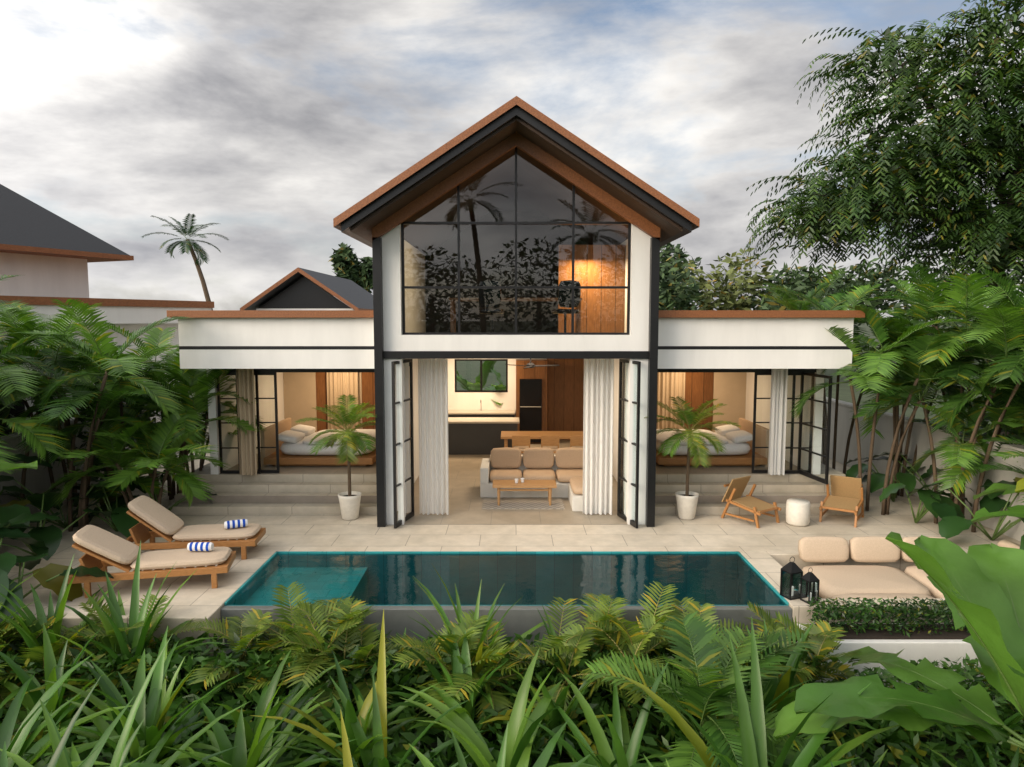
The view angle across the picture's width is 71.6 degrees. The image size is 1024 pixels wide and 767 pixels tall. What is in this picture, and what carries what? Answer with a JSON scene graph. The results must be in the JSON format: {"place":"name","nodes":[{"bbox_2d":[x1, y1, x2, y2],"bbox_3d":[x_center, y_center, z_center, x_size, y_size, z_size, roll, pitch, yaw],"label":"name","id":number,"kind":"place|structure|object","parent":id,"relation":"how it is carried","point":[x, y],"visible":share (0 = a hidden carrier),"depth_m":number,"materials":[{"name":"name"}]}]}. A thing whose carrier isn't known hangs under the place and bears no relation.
{"place":"outdoors","nodes":[
{"label":"outdoors","id":0,"kind":"place"},
{"bbox_2d":[0,443,1020,699],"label":"terrace","id":1,"kind":"structure","parent":0,"point":[768,549],"depth_m":11.31,"materials":[{"name":"stone"}]},
{"bbox_2d":[0,274,267,629],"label":"plants","id":2,"kind":"object","parent":1,"relation":"on","point":[120,398],"visible":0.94,"depth_m":12.10,"materials":[{"name":"green plant"}]},
{"bbox_2d":[67,525,235,597],"bbox_3d":[-4.928,2.363,9.796,2.000,0.838,0.680,-1,5,-12],"label":"sun lounger","id":3,"kind":"object","parent":1,"relation":"on","point":[102,549],"visible":0.94,"depth_m":9.60,"materials":[{"name":"beige fabric"}]},
{"bbox_2d":[125,495,265,559],"bbox_3d":[-4.944,2.211,11.041,2.000,0.914,0.680,-1,5,-6],"label":"sun lounger","id":4,"kind":"object","parent":1,"relation":"on","point":[157,519],"visible":0.95,"depth_m":10.83,"materials":[{"name":"beige fabric"}]},
{"bbox_2d":[167,310,376,514],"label":"villa wing","id":5,"kind":"structure","parent":1,"relation":"on","point":[291,358],"depth_m":13.41,"materials":[{"name":"white paint"}]},
{"bbox_2d":[236,369,256,474],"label":"curtain","id":6,"kind":"structure","parent":5,"relation":"hanging from","point":[247,441],"depth_m":13.80,"materials":[{"name":"beige fabric"}]},
{"bbox_2d":[260,418,375,466],"bbox_3d":[-4.040,1.263,15.579,2.320,0.780,1.900,0,5,0],"label":"bed frame","id":7,"kind":"object","parent":5,"relation":"on","point":[268,439],"visible":0.54,"depth_m":14.71,"materials":[{"name":"wood"}]},
{"bbox_2d":[278,424,375,454],"bbox_3d":[-3.931,1.227,15.575,2.002,0.473,1.800,0,5,0],"label":"bed mattress","id":8,"kind":"object","parent":7,"relation":"on","point":[296,439],"visible":0.69,"depth_m":14.86,"materials":[{"name":"white fabric"}]},
{"bbox_2d":[326,372,358,428],"bbox_3d":[-4.280,0.333,17.967,0.800,2.160,0.133,0,5,0],"label":"curtain","id":9,"kind":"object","parent":5,"relation":"attached to","point":[341,383],"depth_m":17.95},
{"bbox_2d":[338,491,361,519],"bbox_3d":[-2.980,2.256,13.058,0.430,0.460,0.430,0,5,0],"label":"plant pot","id":10,"kind":"object","parent":1,"relation":"on","point":[349,507],"visible":0.98,"depth_m":12.92,"materials":[{"name":"ceramic"}]},
{"bbox_2d":[295,394,375,495],"bbox_3d":[-2.970,1.164,12.978,1.744,1.849,1.846,0,5,0],"label":"potted palm","id":11,"kind":"object","parent":10,"relation":"on","point":[353,440],"visible":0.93,"depth_m":12.73,"materials":[{"name":"green plant"}]},
{"bbox_2d":[224,551,788,605],"bbox_3d":[-0.070,3.369,10.273,7.312,1.248,2.042,0,5,0],"label":"pool shell","id":12,"kind":"object","parent":1,"relation":"in","point":[543,578],"visible":0.28,"depth_m":11.23,"materials":[{"name":"tile"}]},
{"bbox_2d":[333,96,699,526],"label":"house","id":13,"kind":"structure","parent":1,"relation":"on","point":[476,161],"depth_m":12.39,"materials":[{"name":"white paint"}]},
{"bbox_2d":[418,359,448,514],"bbox_3d":[-1.455,0.996,13.166,0.550,2.910,0.148,0,5,0],"label":"curtain","id":14,"kind":"object","parent":13,"relation":"on","point":[433,434],"visible":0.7,"depth_m":13.16,"materials":[{"name":"white fabric"}]},
{"bbox_2d":[455,359,507,391],"bbox_3d":[-0.930,-0.239,21.497,1.600,1.000,0.080,0,5,0],"label":"kitchen window frame","id":15,"kind":"object","parent":13,"relation":"attached to","point":[481,360],"visible":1,"depth_m":21.46,"materials":[{"name":"black metal"}]},
{"bbox_2d":[478,280,504,331],"bbox_3d":[-0.402,-1.432,13.577,0.536,1.052,0.570,1,5,10],"label":"chair","id":16,"kind":"object","parent":13,"relation":"on","point":[489,298],"visible":0.81,"depth_m":13.32,"materials":[{"name":"black"}]},
{"bbox_2d":[412,359,583,482],"bbox_3d":[0.070,0.497,18.621,4.596,2.946,5.798,0,5,0],"label":"kitchen","id":17,"kind":"object","parent":13,"relation":"on","point":[549,398],"visible":0.68,"depth_m":20.70,"materials":[{"name":"wood"}]},
{"bbox_2d":[391,359,640,527],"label":"folding glass doors","id":18,"kind":"structure","parent":13,"relation":"on","point":[408,429],"depth_m":12.82,"materials":[{"name":"black metal"}]},
{"bbox_2d":[401,147,630,334],"bbox_3d":[0.070,-2.558,12.389,4.000,3.410,0.086,0,5,0],"label":"window frame","id":19,"kind":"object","parent":13,"relation":"in","point":[458,223],"depth_m":12.43,"materials":[{"name":"black metal"}]},
{"bbox_2d":[512,435,529,452],"bbox_3d":[0.220,1.662,17.323,0.460,0.870,0.497,0,5,0],"label":"dining chair","id":20,"kind":"object","parent":13,"relation":"on","point":[521,443],"visible":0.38,"depth_m":17.07,"materials":[{"name":"brown wood"}]},
{"bbox_2d":[482,497,564,508],"bbox_3d":[0.220,2.380,14.124,1.600,0.012,0.860,0,5,0],"label":"rug","id":21,"kind":"object","parent":13,"relation":"on","point":[522,502],"visible":1,"depth_m":14.07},
{"bbox_2d":[492,478,556,504],"bbox_3d":[0.245,2.135,14.082,1.250,0.506,0.500,0,5,0],"label":"coffee table","id":22,"kind":"object","parent":21,"relation":"on","point":[523,483],"visible":1,"depth_m":13.91,"materials":[{"name":"brown wood"}]},
{"bbox_2d":[425,211,625,331],"bbox_3d":[0.070,-2.658,16.050,4.596,3.095,4.550,0,5,0],"label":"upstairs joinery","id":23,"kind":"object","parent":13,"relation":"on","point":[544,255],"visible":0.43,"depth_m":18.17,"materials":[{"name":"brown wood"}]},
{"bbox_2d":[480,455,582,510],"bbox_3d":[0.520,1.998,14.541,2.340,0.696,2.100,0,5,0],"label":"sofa","id":24,"kind":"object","parent":13,"relation":"on","point":[563,489],"depth_m":14.56,"materials":[{"name":"white fabric"}]},
{"bbox_2d":[489,447,582,493],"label":"sofa cushions","id":25,"kind":"object","parent":24,"relation":"on","point":[538,462],"visible":0.8,"depth_m":15.17,"materials":[{"name":"beige fabric"}]},
{"bbox_2d":[505,359,559,368],"bbox_3d":[0.472,-0.535,15.915,1.253,0.400,1.196,0,5,0],"label":"ceiling fan","id":26,"kind":"object","parent":13,"relation":"on","point":[530,365],"visible":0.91,"depth_m":16.03,"materials":[{"name":"black metal"}]},
{"bbox_2d":[501,431,582,446],"bbox_3d":[0.905,1.651,18.024,2.370,0.756,0.900,0,5,0],"label":"dining table","id":27,"kind":"object","parent":13,"relation":"on","point":[506,435],"visible":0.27,"depth_m":17.96,"materials":[{"name":"brown wood"}]},
{"bbox_2d":[541,435,558,452],"bbox_3d":[0.920,1.662,17.323,0.460,0.870,0.497,0,5,0],"label":"dining chair","id":28,"kind":"object","parent":13,"relation":"on","point":[550,441],"visible":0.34,"depth_m":17.07,"materials":[{"name":"brown wood"}]},
{"bbox_2d":[552,280,580,331],"bbox_3d":[1.016,-1.429,13.545,0.563,1.052,0.578,0,5,0],"label":"chair","id":29,"kind":"object","parent":13,"relation":"on","point":[564,297],"visible":0.86,"depth_m":13.32,"materials":[{"name":"black"}]},
{"bbox_2d":[570,435,582,447],"bbox_3d":[1.620,1.662,17.323,0.460,0.870,0.497,0,5,0],"label":"dining chair","id":30,"kind":"object","parent":13,"relation":"on","point":[576,441],"visible":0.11,"depth_m":17.07,"materials":[{"name":"brown wood"}]},
{"bbox_2d":[582,359,613,514],"bbox_3d":[1.595,0.996,13.166,0.550,2.910,0.148,0,5,0],"label":"curtain","id":31,"kind":"object","parent":13,"relation":"on","point":[598,432],"visible":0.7,"depth_m":13.16,"materials":[{"name":"white fabric"}]},
{"bbox_2d":[675,491,698,519],"bbox_3d":[3.220,2.254,13.078,0.430,0.460,0.430,0,5,0],"label":"plant pot","id":32,"kind":"object","parent":1,"relation":"on","point":[686,507],"visible":0.95,"depth_m":12.94,"materials":[{"name":"ceramic"}]},
{"bbox_2d":[644,396,740,495],"bbox_3d":[3.179,1.154,12.972,1.876,1.870,1.915,0,5,0],"label":"potted palm","id":33,"kind":"object","parent":32,"relation":"on","point":[693,440],"visible":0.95,"depth_m":12.72,"materials":[{"name":"green plant"}]},
{"bbox_2d":[721,476,780,527],"bbox_3d":[4.343,2.127,12.935,0.620,0.776,0.872,-4,6,-35],"label":"lounge chair","id":34,"kind":"object","parent":1,"relation":"on","point":[734,493],"visible":0.98,"depth_m":12.94,"materials":[{"name":"brown wood"}]},
{"bbox_2d":[655,310,864,514],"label":"villa wing","id":35,"kind":"structure","parent":1,"relation":"on","point":[730,359],"depth_m":13.55,"materials":[{"name":"white paint"}]},
{"bbox_2d":[657,372,684,428],"bbox_3d":[3.995,0.333,17.967,0.750,2.160,0.133,0,5,0],"label":"curtain","id":36,"kind":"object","parent":35,"relation":"attached to","point":[670,384],"depth_m":17.96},
{"bbox_2d":[656,418,768,466],"bbox_3d":[4.180,1.263,15.579,2.320,0.780,1.900,0,5,0],"label":"bed frame","id":37,"kind":"object","parent":35,"relation":"on","point":[761,440],"visible":0.48,"depth_m":14.71,"materials":[{"name":"wood"}]},
{"bbox_2d":[656,424,752,454],"bbox_3d":[4.071,1.227,15.575,2.002,0.473,1.800,0,5,0],"label":"bed","id":38,"kind":"object","parent":37,"relation":"on","point":[735,439],"visible":0.68,"depth_m":14.87,"materials":[{"name":"white fabric"}]},
{"bbox_2d":[768,369,787,474],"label":"curtain","id":39,"kind":"structure","parent":35,"relation":"hanging from","point":[777,426],"depth_m":13.80,"materials":[{"name":"white fabric"}]},
{"bbox_2d":[797,372,832,483],"bbox_3d":[5.760,0.822,13.535,0.040,2.010,1.000,-1,5,-8],"label":"open door","id":40,"kind":"structure","parent":35,"relation":"attached to","point":[813,476],"depth_m":13.34,"materials":[{"name":"black metal"}]},
{"bbox_2d":[780,557,802,599],"bbox_3d":[3.690,2.549,9.370,0.196,0.545,0.196,-2,6,-20],"label":"lantern","id":41,"kind":"object","parent":1,"relation":"on","point":[791,574],"visible":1,"depth_m":9.35,"materials":[{"name":"black metal"}]},
{"bbox_2d":[786,498,809,526],"bbox_3d":[5.120,2.307,12.711,0.410,0.420,0.410,0,5,0],"label":"drum side table","id":42,"kind":"object","parent":1,"relation":"on","point":[797,511],"visible":1,"depth_m":12.55,"materials":[{"name":"ceramic"}]},
{"bbox_2d":[800,567,819,603],"bbox_3d":[3.870,2.610,9.225,0.162,0.450,0.162,-2,6,-20],"label":"lantern","id":43,"kind":"object","parent":1,"relation":"on","point":[809,585],"visible":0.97,"depth_m":9.21,"materials":[{"name":"black metal"}]},
{"bbox_2d":[819,475,863,526],"bbox_3d":[6.047,2.123,12.985,0.620,0.776,0.872,4,6,35],"label":"lounge chair","id":44,"kind":"object","parent":1,"relation":"on","point":[846,495],"visible":0.95,"depth_m":13.07,"materials":[{"name":"brown wood"}]},
{"bbox_2d":[806,596,969,636],"bbox_3d":[6.851,2.885,8.801,6.288,0.416,0.451,0,5,0],"label":"hedge planter","id":45,"kind":"object","parent":1,"relation":"on","point":[901,610],"visible":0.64,"depth_m":8.73,"materials":[{"name":"green plant"}]},
{"bbox_2d":[798,536,1019,597],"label":"sunken lounge cushions","id":46,"kind":"object","parent":1,"relation":"on","point":[860,581],"visible":0.53,"depth_m":10.60,"materials":[{"name":"fabric"}]},
{"bbox_2d":[0,0,1023,320],"label":"sky","id":47,"kind":"structure","parent":0,"point":[265,121],"materials":[{"name":"grey"}]},
{"bbox_2d":[2,321,1022,766],"bbox_3d":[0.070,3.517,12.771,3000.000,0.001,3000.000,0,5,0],"label":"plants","id":48,"kind":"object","parent":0,"point":[468,371],"depth_m":38.36,"materials":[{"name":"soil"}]},
{"bbox_2d":[142,213,228,309],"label":"coconut palm","id":49,"kind":"object","parent":48,"relation":"on","point":[192,245],"visible":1,"depth_m":73.17,"materials":[{"name":"green plant"}]},
{"bbox_2d":[0,184,372,456],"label":"neighbouring houses","id":50,"kind":"structure","parent":48,"relation":"on","point":[46,255],"depth_m":17.28,"materials":[{"name":"white paint"}]},
{"bbox_2d":[0,393,1023,541],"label":"boundary walls","id":51,"kind":"structure","parent":48,"relation":"on","point":[38,480],"depth_m":14.07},
{"bbox_2d":[0,541,1023,766],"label":"plants","id":52,"kind":"object","parent":48,"relation":"on","point":[722,701],"visible":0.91,"depth_m":7.46,"materials":[{"name":"green plant"}]},
{"bbox_2d":[328,242,1023,336],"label":"distant trees","id":53,"kind":"object","parent":48,"relation":"on","point":[675,293],"visible":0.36,"depth_m":55.48,"materials":[{"name":"green plant"}]},
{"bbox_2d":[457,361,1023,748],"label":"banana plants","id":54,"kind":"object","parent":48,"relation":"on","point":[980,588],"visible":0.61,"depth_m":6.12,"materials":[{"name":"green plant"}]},
{"bbox_2d":[743,0,1023,437],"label":"tree","id":55,"kind":"object","parent":48,"relation":"on","point":[943,169],"visible":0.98,"depth_m":16.58,"materials":[{"name":"green plant"}]},
{"bbox_2d":[755,263,1023,549],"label":"plants","id":56,"kind":"object","parent":48,"relation":"on","point":[915,349],"visible":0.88,"depth_m":12.52,"materials":[{"name":"green plant"}]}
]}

